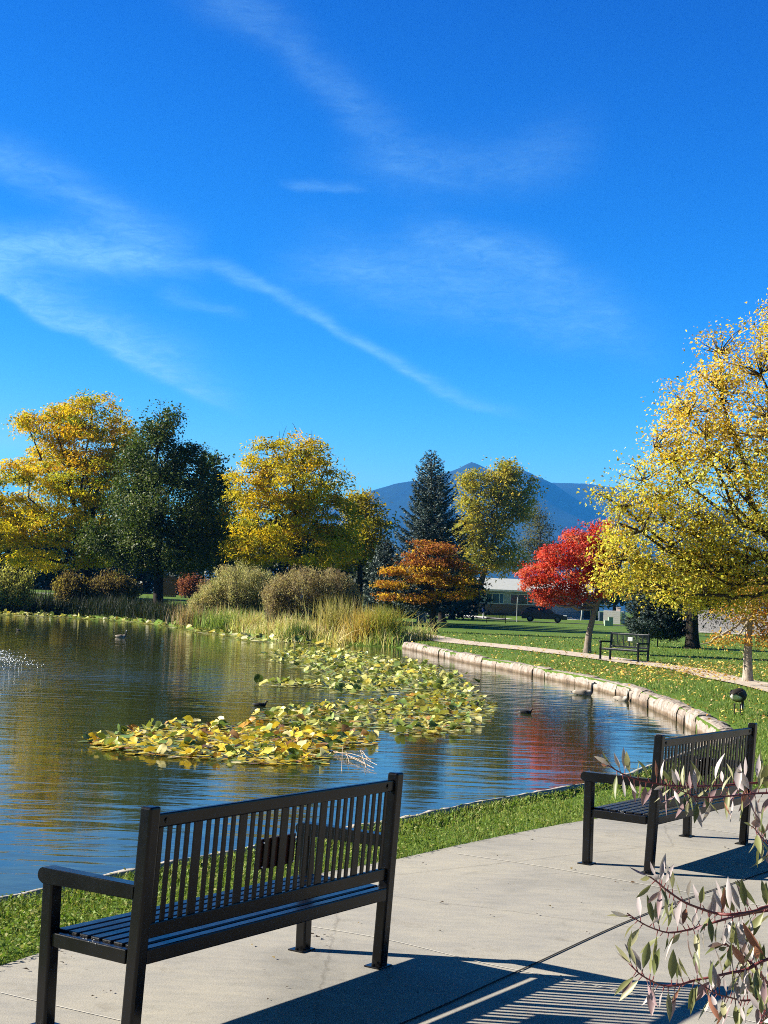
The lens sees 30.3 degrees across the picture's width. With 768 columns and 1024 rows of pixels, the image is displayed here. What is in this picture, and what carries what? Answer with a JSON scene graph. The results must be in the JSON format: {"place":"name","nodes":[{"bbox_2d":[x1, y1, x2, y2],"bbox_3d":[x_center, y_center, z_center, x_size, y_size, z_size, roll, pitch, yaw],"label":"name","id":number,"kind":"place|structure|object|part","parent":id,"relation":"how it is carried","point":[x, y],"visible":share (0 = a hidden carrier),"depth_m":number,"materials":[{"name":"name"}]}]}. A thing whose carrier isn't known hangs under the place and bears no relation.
{"place":"outdoors","nodes":[
{"label":"outdoors","id":0,"kind":"place"},
{"bbox_2d":[0,614,710,895],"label":"water","id":1,"kind":"structure","parent":0,"point":[68,799],"depth_m":19.29,"materials":[{"name":"blue liquid"}]},
{"bbox_2d":[0,650,43,668],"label":"fountain","id":2,"kind":"object","parent":1,"relation":"on","point":[2,659],"visible":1,"depth_m":33.11,"materials":[{"name":"white liquid"}]},
{"bbox_2d":[115,630,126,637],"bbox_3d":[-10.634,4.959,57.521,0.559,0.351,0.227,2,-4,5],"label":"goose","id":3,"kind":"object","parent":1,"relation":"on","point":[122,636],"visible":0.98,"depth_m":57.43},
{"bbox_2d":[0,609,347,644],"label":"lily pads","id":4,"kind":"object","parent":1,"relation":"on","point":[218,630],"visible":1,"depth_m":70.33,"materials":[{"name":"green plant"}]},
{"bbox_2d":[78,715,378,764],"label":"lily pads","id":5,"kind":"object","parent":1,"relation":"on","point":[290,747],"visible":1,"depth_m":17.76,"materials":[{"name":"yellow plant"}]},
{"bbox_2d":[253,701,267,705],"bbox_3d":[-2.119,3.294,24.354,0.283,0.127,0.119,2,-4,6],"label":"duck","id":6,"kind":"object","parent":1,"relation":"on","point":[259,704],"visible":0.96,"depth_m":24.31},
{"bbox_2d":[254,674,326,687],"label":"lily pads","id":7,"kind":"object","parent":1,"relation":"on","point":[287,681],"visible":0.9,"depth_m":30.16,"materials":[{"name":"yellow plant"}]},
{"bbox_2d":[329,746,376,767],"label":"dead stalks","id":8,"kind":"object","parent":1,"relation":"on","point":[346,754],"visible":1,"depth_m":16.66,"materials":[{"name":"beige plant"}]},
{"bbox_2d":[258,643,479,696],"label":"lily pads","id":9,"kind":"object","parent":1,"relation":"on","point":[395,677],"visible":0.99,"depth_m":36.26,"materials":[{"name":"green plant"}]},
{"bbox_2d":[251,689,497,736],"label":"lily pads","id":10,"kind":"object","parent":1,"relation":"on","point":[418,705],"visible":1,"depth_m":23.20,"materials":[{"name":"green plant"}]},
{"bbox_2d":[519,708,533,713],"bbox_3d":[2.518,3.530,25.131,0.270,0.121,0.113,2,-4,8],"label":"duck","id":11,"kind":"object","parent":1,"relation":"on","point":[526,711],"visible":0.99,"depth_m":25.09},
{"bbox_2d":[571,682,596,695],"bbox_3d":[4.392,3.895,31.193,0.572,0.360,0.232,2,-4,12],"label":"goose","id":12,"kind":"object","parent":1,"relation":"on","point":[584,692],"visible":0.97,"depth_m":31.12},
{"bbox_2d":[613,689,631,700],"bbox_3d":[5.009,3.849,29.793,0.200,0.310,0.492,5,-5,-38],"label":"goose","id":13,"kind":"object","parent":1,"relation":"on","point":[622,698],"visible":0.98,"depth_m":29.68},
{"bbox_2d":[0,788,767,1023],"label":"pavement","id":14,"kind":"structure","parent":0,"point":[334,981],"depth_m":6.57,"materials":[{"name":"concrete"}]},
{"bbox_2d":[1,992,118,1019],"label":"pavement joint","id":15,"kind":"object","parent":14,"relation":"on","point":[62,1006],"visible":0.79,"depth_m":5.48,"materials":[{"name":"grey concrete"}]},
{"bbox_2d":[31,772,403,1023],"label":"park bench","id":16,"kind":"object","parent":14,"relation":"on","point":[141,935],"visible":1,"depth_m":5.46,"materials":[{"name":"black paint"}]},
{"bbox_2d":[23,839,724,1000],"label":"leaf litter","id":17,"kind":"object","parent":14,"relation":"on","point":[358,922],"visible":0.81,"depth_m":6.78,"materials":[{"name":"brown plant"}]},
{"bbox_2d":[312,926,753,1021],"bbox_3d":[0.627,2.044,6.323,2.610,0.001,0.072,0,-4,36],"label":"pavement joint","id":18,"kind":"object","parent":14,"relation":"on","point":[511,968],"visible":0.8,"depth_m":6.38,"materials":[{"name":"grey concrete"}]},
{"bbox_2d":[399,871,767,1023],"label":"pavement joint","id":19,"kind":"object","parent":14,"relation":"on","point":[546,958],"visible":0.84,"depth_m":6.46,"materials":[{"name":"grey concrete"}]},
{"bbox_2d":[457,853,762,905],"bbox_3d":[1.508,2.214,8.458,2.630,0.001,0.070,-1,-5,38],"label":"pavement joint","id":20,"kind":"object","parent":14,"relation":"on","point":[596,875],"visible":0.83,"depth_m":8.69,"materials":[{"name":"grey concrete"}]},
{"bbox_2d":[577,723,757,874],"bbox_3d":[1.951,1.877,9.613,0.558,0.860,1.674,0,-4,35],"label":"park bench","id":21,"kind":"object","parent":14,"relation":"on","point":[651,813],"visible":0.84,"depth_m":9.16,"materials":[{"name":"black paint"}]},
{"bbox_2d":[0,589,767,965],"bbox_3d":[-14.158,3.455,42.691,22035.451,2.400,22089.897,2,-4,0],"label":"ground","id":22,"kind":"structure","parent":0,"point":[526,627],"depth_m":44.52,"materials":[{"name":"green plant"}]},
{"bbox_2d":[0,483,24,585],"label":"evergreen tree","id":23,"kind":"object","parent":22,"relation":"on","point":[8,551],"visible":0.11,"depth_m":150.14,"materials":[{"name":"green plant"}]},
{"bbox_2d":[0,561,37,611],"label":"shrub","id":24,"kind":"object","parent":22,"relation":"on","point":[21,586],"visible":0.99,"depth_m":96.54,"materials":[{"name":"green plant"}]},
{"bbox_2d":[0,508,42,580],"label":"evergreen tree","id":25,"kind":"object","parent":22,"relation":"on","point":[22,568],"visible":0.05,"depth_m":158.65,"materials":[{"name":"green plant"}]},
{"bbox_2d":[13,509,83,589],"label":"evergreen tree","id":26,"kind":"object","parent":22,"relation":"on","point":[45,579],"visible":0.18,"depth_m":148.70,"materials":[{"name":"green plant"}]},
{"bbox_2d":[51,568,95,605],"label":"round shrub","id":27,"kind":"object","parent":22,"relation":"on","point":[67,583],"visible":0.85,"depth_m":99.23,"materials":[{"name":"green plant"}]},
{"bbox_2d":[0,388,149,581],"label":"honey locust tree","id":28,"kind":"object","parent":22,"relation":"on","point":[71,424],"visible":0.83,"depth_m":104.09,"materials":[{"name":"yellow plant"}]},
{"bbox_2d":[67,511,133,581],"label":"evergreen tree","id":29,"kind":"object","parent":22,"relation":"on","point":[94,570],"visible":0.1,"depth_m":150.48,"materials":[{"name":"green plant"}]},
{"bbox_2d":[0,587,210,627],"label":"iris leaves","id":30,"kind":"object","parent":22,"relation":"on","point":[122,607],"visible":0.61,"depth_m":94.89,"materials":[{"name":"green plant"}]},
{"bbox_2d":[83,567,144,601],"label":"round shrub","id":31,"kind":"object","parent":22,"relation":"on","point":[121,584],"visible":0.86,"depth_m":99.30,"materials":[{"name":"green plant"}]},
{"bbox_2d":[112,532,153,593],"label":"evergreen tree","id":32,"kind":"object","parent":22,"relation":"on","point":[146,583],"visible":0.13,"depth_m":156.85,"materials":[{"name":"green plant"}]},
{"bbox_2d":[70,399,236,604],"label":"oak tree","id":33,"kind":"object","parent":22,"relation":"on","point":[150,479],"visible":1,"depth_m":92.04,"materials":[{"name":"green plant"}]},
{"bbox_2d":[163,576,176,596],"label":"board fence","id":34,"kind":"object","parent":22,"relation":"on","point":[171,590],"visible":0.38,"depth_m":131.76,"materials":[{"name":"brown wood"}]},
{"bbox_2d":[146,515,208,594],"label":"evergreen tree","id":35,"kind":"object","parent":22,"relation":"on","point":[172,575],"visible":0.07,"depth_m":148.45,"materials":[{"name":"green plant"}]},
{"bbox_2d":[175,572,202,597],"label":"red shrub","id":36,"kind":"object","parent":22,"relation":"on","point":[187,587],"visible":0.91,"depth_m":127.39,"materials":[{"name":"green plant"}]},
{"bbox_2d":[165,601,217,628],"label":"grass clump","id":37,"kind":"object","parent":22,"relation":"on","point":[183,620],"visible":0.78,"depth_m":73.55,"materials":[{"name":"beige plant"}]},
{"bbox_2d":[195,574,212,592],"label":"red shrub","id":38,"kind":"object","parent":22,"relation":"on","point":[204,582],"visible":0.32,"depth_m":123.57,"materials":[{"name":"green plant"}]},
{"bbox_2d":[173,449,243,579],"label":"oak tree","id":39,"kind":"object","parent":22,"relation":"on","point":[219,481],"visible":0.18,"depth_m":105.48,"materials":[{"name":"green plant"}]},
{"bbox_2d":[192,605,255,632],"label":"grass clump","id":40,"kind":"object","parent":22,"relation":"on","point":[215,622],"visible":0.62,"depth_m":70.60,"materials":[{"name":"green plant"}]},
{"bbox_2d":[200,520,259,595],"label":"evergreen tree","id":41,"kind":"object","parent":22,"relation":"on","point":[210,576],"visible":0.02,"depth_m":140.66,"materials":[{"name":"green plant"}]},
{"bbox_2d":[185,558,281,619],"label":"willow shrub","id":42,"kind":"object","parent":22,"relation":"on","point":[246,590],"visible":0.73,"depth_m":76.31,"materials":[{"name":"green plant"}]},
{"bbox_2d":[240,513,321,592],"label":"evergreen tree","id":43,"kind":"object","parent":22,"relation":"on","point":[273,570],"visible":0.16,"depth_m":134.94,"materials":[{"name":"green plant"}]},
{"bbox_2d":[213,424,376,610],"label":"honey locust tree","id":44,"kind":"object","parent":22,"relation":"on","point":[331,537],"visible":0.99,"depth_m":88.75,"materials":[{"name":"yellow plant"}]},
{"bbox_2d":[281,620,318,642],"bbox_3d":[-3.627,5.066,60.822,2.320,1.102,2.035,5,-4,-34],"label":"grass clump","id":45,"kind":"object","parent":22,"relation":"on","point":[296,629],"visible":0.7,"depth_m":60.63,"materials":[{"name":"green plant"}]},
{"bbox_2d":[170,600,450,646],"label":"reeds","id":46,"kind":"object","parent":22,"relation":"on","point":[251,625],"visible":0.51,"depth_m":61.44,"materials":[{"name":"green plant"}]},
{"bbox_2d":[258,565,364,625],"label":"willow shrub","id":47,"kind":"object","parent":22,"relation":"on","point":[284,592],"visible":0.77,"depth_m":67.52,"materials":[{"name":"green plant"}]},
{"bbox_2d":[300,522,340,598],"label":"evergreen tree","id":48,"kind":"object","parent":22,"relation":"on","point":[316,570],"visible":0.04,"depth_m":138.42,"materials":[{"name":"green plant"}]},
{"bbox_2d":[283,590,401,635],"bbox_3d":[-2.364,4.469,62.867,5.010,2.227,4.511,5,-5,-38],"label":"grass clump","id":49,"kind":"object","parent":22,"relation":"on","point":[326,619],"visible":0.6,"depth_m":62.22,"materials":[{"name":"plant"}]},
{"bbox_2d":[322,551,366,586],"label":"evergreen tree","id":50,"kind":"object","parent":22,"relation":"on","point":[344,572],"visible":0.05,"depth_m":136.43,"materials":[{"name":"green plant"}]},
{"bbox_2d":[0,745,703,903],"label":"kerb","id":51,"kind":"structure","parent":22,"relation":"on","point":[408,817],"depth_m":11.06,"materials":[{"name":"concrete"}]},
{"bbox_2d":[323,485,400,609],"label":"hackberry tree","id":52,"kind":"object","parent":22,"relation":"on","point":[376,521],"visible":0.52,"depth_m":101.49,"materials":[{"name":"yellow plant"}]},
{"bbox_2d":[331,605,393,644],"bbox_3d":[-0.937,4.696,60.427,3.684,1.873,3.318,2,-4,0],"label":"grass clump","id":53,"kind":"object","parent":22,"relation":"on","point":[354,629],"visible":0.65,"depth_m":60.05,"materials":[{"name":"yellow plant"}]},
{"bbox_2d":[344,557,399,607],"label":"evergreen tree","id":54,"kind":"object","parent":22,"relation":"on","point":[355,575],"visible":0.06,"depth_m":128.75,"materials":[{"name":"green plant"}]},
{"bbox_2d":[346,601,417,644],"bbox_3d":[-0.181,4.654,60.197,3.912,1.893,3.124,2,-4,0],"label":"grass clump","id":55,"kind":"object","parent":22,"relation":"on","point":[391,620],"visible":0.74,"depth_m":59.94,"materials":[{"name":"green plant"}]},
{"bbox_2d":[0,758,767,960],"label":"clover","id":56,"kind":"object","parent":22,"relation":"on","point":[21,946],"visible":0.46,"depth_m":7.95,"materials":[{"name":"green plant"}]},
{"bbox_2d":[361,537,407,617],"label":"spruce tree","id":57,"kind":"object","parent":22,"relation":"on","point":[382,558],"visible":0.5,"depth_m":97.39,"materials":[{"name":"green plant"}]},
{"bbox_2d":[397,563,428,622],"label":"shade tree","id":58,"kind":"object","parent":22,"relation":"on","point":[422,619],"visible":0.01,"depth_m":103.43,"materials":[{"name":"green plant"}]},
{"bbox_2d":[402,609,428,617],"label":"evergreen tree","id":59,"kind":"object","parent":22,"relation":"on","point":[410,613],"visible":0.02,"depth_m":134.26,"materials":[{"name":"green plant"}]},
{"bbox_2d":[383,450,475,624],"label":"spruce tree","id":60,"kind":"object","parent":22,"relation":"on","point":[432,524],"visible":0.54,"depth_m":94.47,"materials":[{"name":"green plant"}]},
{"bbox_2d":[368,538,492,631],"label":"hawthorn tree","id":61,"kind":"object","parent":22,"relation":"on","point":[428,569],"visible":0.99,"depth_m":71.65,"materials":[{"name":"orange plant"}]},
{"bbox_2d":[437,554,491,622],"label":"shade tree","id":62,"kind":"object","parent":22,"relation":"on","point":[441,618],"visible":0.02,"depth_m":109.46,"materials":[{"name":"green plant"}]},
{"bbox_2d":[436,576,493,619],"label":"evergreen tree","id":63,"kind":"object","parent":22,"relation":"on","point":[470,608],"visible":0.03,"depth_m":139.05,"materials":[{"name":"green plant"}]},
{"bbox_2d":[486,613,505,622],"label":"park bench","id":64,"kind":"object","parent":22,"relation":"on","point":[495,616],"visible":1,"depth_m":118.77,"materials":[{"name":"black paint"}]},
{"bbox_2d":[446,455,548,615],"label":"cottonwood tree","id":65,"kind":"object","parent":22,"relation":"on","point":[507,475],"visible":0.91,"depth_m":159.64,"materials":[{"name":"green plant"}]},
{"bbox_2d":[513,499,570,606],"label":"willow tree","id":66,"kind":"object","parent":22,"relation":"on","point":[535,541],"visible":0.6,"depth_m":184.61,"materials":[{"name":"green plant"}]},
{"bbox_2d":[521,607,567,622],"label":"parked car","id":67,"kind":"object","parent":22,"relation":"on","point":[530,614],"visible":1,"depth_m":139.90,"materials":[{"name":"paint"}]},
{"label":"side window","id":68,"kind":"part","parent":67,"relation":"part of","materials":[{"name":"black glass"}]},
{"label":"side window","id":69,"kind":"part","parent":67,"relation":"part of","materials":[{"name":"black glass"}]},
{"bbox_2d":[512,518,623,652],"bbox_3d":[6.403,2.580,49.532,3.919,4.890,2.563,2,-4,0],"label":"maple tree","id":70,"kind":"object","parent":22,"relation":"on","point":[548,593],"visible":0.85,"depth_m":49.26,"materials":[{"name":"red plant"}]},
{"bbox_2d":[402,642,744,750],"bbox_3d":[3.679,4.500,37.936,2.593,0.773,40.546,3,-4,-5],"label":"stone edging","id":71,"kind":"object","parent":22,"relation":"on","point":[670,709],"visible":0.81,"depth_m":31.94,"materials":[{"name":"beige stone"}]},
{"bbox_2d":[551,531,607,607],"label":"background tree","id":72,"kind":"object","parent":22,"relation":"on","point":[579,567],"visible":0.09,"depth_m":189.86,"materials":[{"name":"green plant"}]},
{"bbox_2d":[411,634,767,722],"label":"fallen leaves","id":73,"kind":"object","parent":22,"relation":"on","point":[680,674],"visible":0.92,"depth_m":38.66,"materials":[{"name":"yellow plant"}]},
{"bbox_2d":[584,604,598,619],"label":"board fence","id":74,"kind":"object","parent":22,"relation":"on","point":[587,615],"visible":0.3,"depth_m":159.62,"materials":[{"name":"brown wood"}]},
{"bbox_2d":[598,612,603,620],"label":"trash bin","id":75,"kind":"object","parent":22,"relation":"on","point":[600,616],"visible":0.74,"depth_m":155.36,"materials":[{"name":"plastic"}]},
{"bbox_2d":[608,617,612,625],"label":"utility box","id":76,"kind":"object","parent":22,"relation":"on","point":[610,622],"visible":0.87,"depth_m":130.46,"materials":[{"name":"green metal"}]},
{"bbox_2d":[590,567,632,610],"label":"background tree","id":77,"kind":"object","parent":22,"relation":"on","point":[615,603],"visible":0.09,"depth_m":183.88,"materials":[{"name":"green plant"}]},
{"bbox_2d":[603,607,625,623],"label":"block wall","id":78,"kind":"structure","parent":22,"relation":"on","point":[617,614],"depth_m":145.55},
{"bbox_2d":[617,551,662,603],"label":"background tree","id":79,"kind":"object","parent":22,"relation":"on","point":[625,598],"visible":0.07,"depth_m":179.24,"materials":[{"name":"green plant"}]},
{"bbox_2d":[621,567,685,646],"bbox_3d":[11.604,3.979,59.395,3.187,3.517,3.290,2,-4,0],"label":"spruce tree","id":80,"kind":"object","parent":22,"relation":"on","point":[659,624],"visible":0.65,"depth_m":58.73,"materials":[{"name":"green plant"}]},
{"bbox_2d":[574,288,767,625],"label":"birch tree","id":81,"kind":"object","parent":22,"relation":"on","point":[719,574],"visible":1,"depth_m":32.93,"materials":[{"name":"yellow plant"}]},
{"bbox_2d":[656,509,762,648],"bbox_3d":[13.425,2.805,58.318,4.310,6.004,3.977,2,-4,0],"label":"pine tree","id":82,"kind":"object","parent":22,"relation":"on","point":[692,638],"visible":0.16,"depth_m":57.94,"materials":[{"name":"green plant"}]},
{"bbox_2d":[682,610,767,634],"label":"board fence","id":83,"kind":"object","parent":22,"relation":"on","point":[706,628],"visible":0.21,"depth_m":109.92,"materials":[{"name":"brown wood"}]},
{"bbox_2d":[700,571,767,680],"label":"birch tree","id":84,"kind":"object","parent":22,"relation":"on","point":[749,627],"visible":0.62,"depth_m":34.81,"materials":[{"name":"yellow plant"}]},
{"bbox_2d":[730,688,746,714],"bbox_3d":[5.844,3.121,23.400,0.267,0.434,0.595,0,-4,30],"label":"goose","id":85,"kind":"object","parent":22,"relation":"on","point":[738,695],"visible":0.98,"depth_m":23.27},
{"bbox_2d":[722,557,763,610],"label":"background tree","id":86,"kind":"object","parent":22,"relation":"on","point":[753,568],"visible":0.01,"depth_m":174.32,"materials":[{"name":"green plant"}]},
{"bbox_2d":[0,0,767,553],"label":"sky","id":87,"kind":"structure","parent":0,"point":[390,233],"materials":[{"name":"blue"}]},
{"bbox_2d":[152,593,623,625],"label":"road","id":88,"kind":"structure","parent":0,"point":[519,620],"depth_m":146.88,"materials":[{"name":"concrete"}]},
{"bbox_2d":[31,462,767,611],"bbox_3d":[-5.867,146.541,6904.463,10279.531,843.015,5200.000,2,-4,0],"label":"mountain","id":89,"kind":"structure","parent":0,"point":[564,505],"depth_m":6511.66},
{"bbox_2d":[300,599,508,618],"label":"sidewalk","id":90,"kind":"structure","parent":0,"point":[476,616],"depth_m":153.65,"materials":[{"name":"concrete"}]},
{"bbox_2d":[461,578,593,617],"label":"ranch house","id":91,"kind":"structure","parent":0,"point":[505,592],"depth_m":162.95,"materials":[{"name":"brick"}]},
{"bbox_2d":[486,593,504,603],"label":"window","id":92,"kind":"structure","parent":91,"relation":"in","point":[498,598],"depth_m":163.11,"materials":[{"name":"blue glass"}]},
{"bbox_2d":[509,594,533,604],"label":"window","id":93,"kind":"structure","parent":91,"relation":"in","point":[522,600],"depth_m":162.87,"materials":[{"name":"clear glass"}]},
{"bbox_2d":[552,598,583,617],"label":"garage door","id":94,"kind":"structure","parent":91,"relation":"in","point":[557,610],"depth_m":162.75,"materials":[{"name":"paint"}]},
{"bbox_2d":[567,617,597,620],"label":"driveway","id":95,"kind":"structure","parent":0,"point":[572,618],"depth_m":158.50,"materials":[{"name":"concrete"}]},
{"bbox_2d":[406,632,767,691],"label":"path","id":96,"kind":"structure","parent":0,"point":[755,684],"depth_m":45.07,"materials":[{"name":"beige concrete"}]},
{"bbox_2d":[599,632,650,661],"bbox_3d":[7.415,4.149,43.768,0.558,0.860,1.674,5,-5,-37],"label":"park bench","id":97,"kind":"object","parent":96,"relation":"on","point":[629,639],"visible":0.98,"depth_m":43.85,"materials":[{"name":"black paint"}]},
{"bbox_2d":[594,747,767,1023],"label":"leafy shrub","id":98,"kind":"object","parent":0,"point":[757,987],"visible":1,"depth_m":2.52,"materials":[{"name":"green plant"}]}
]}

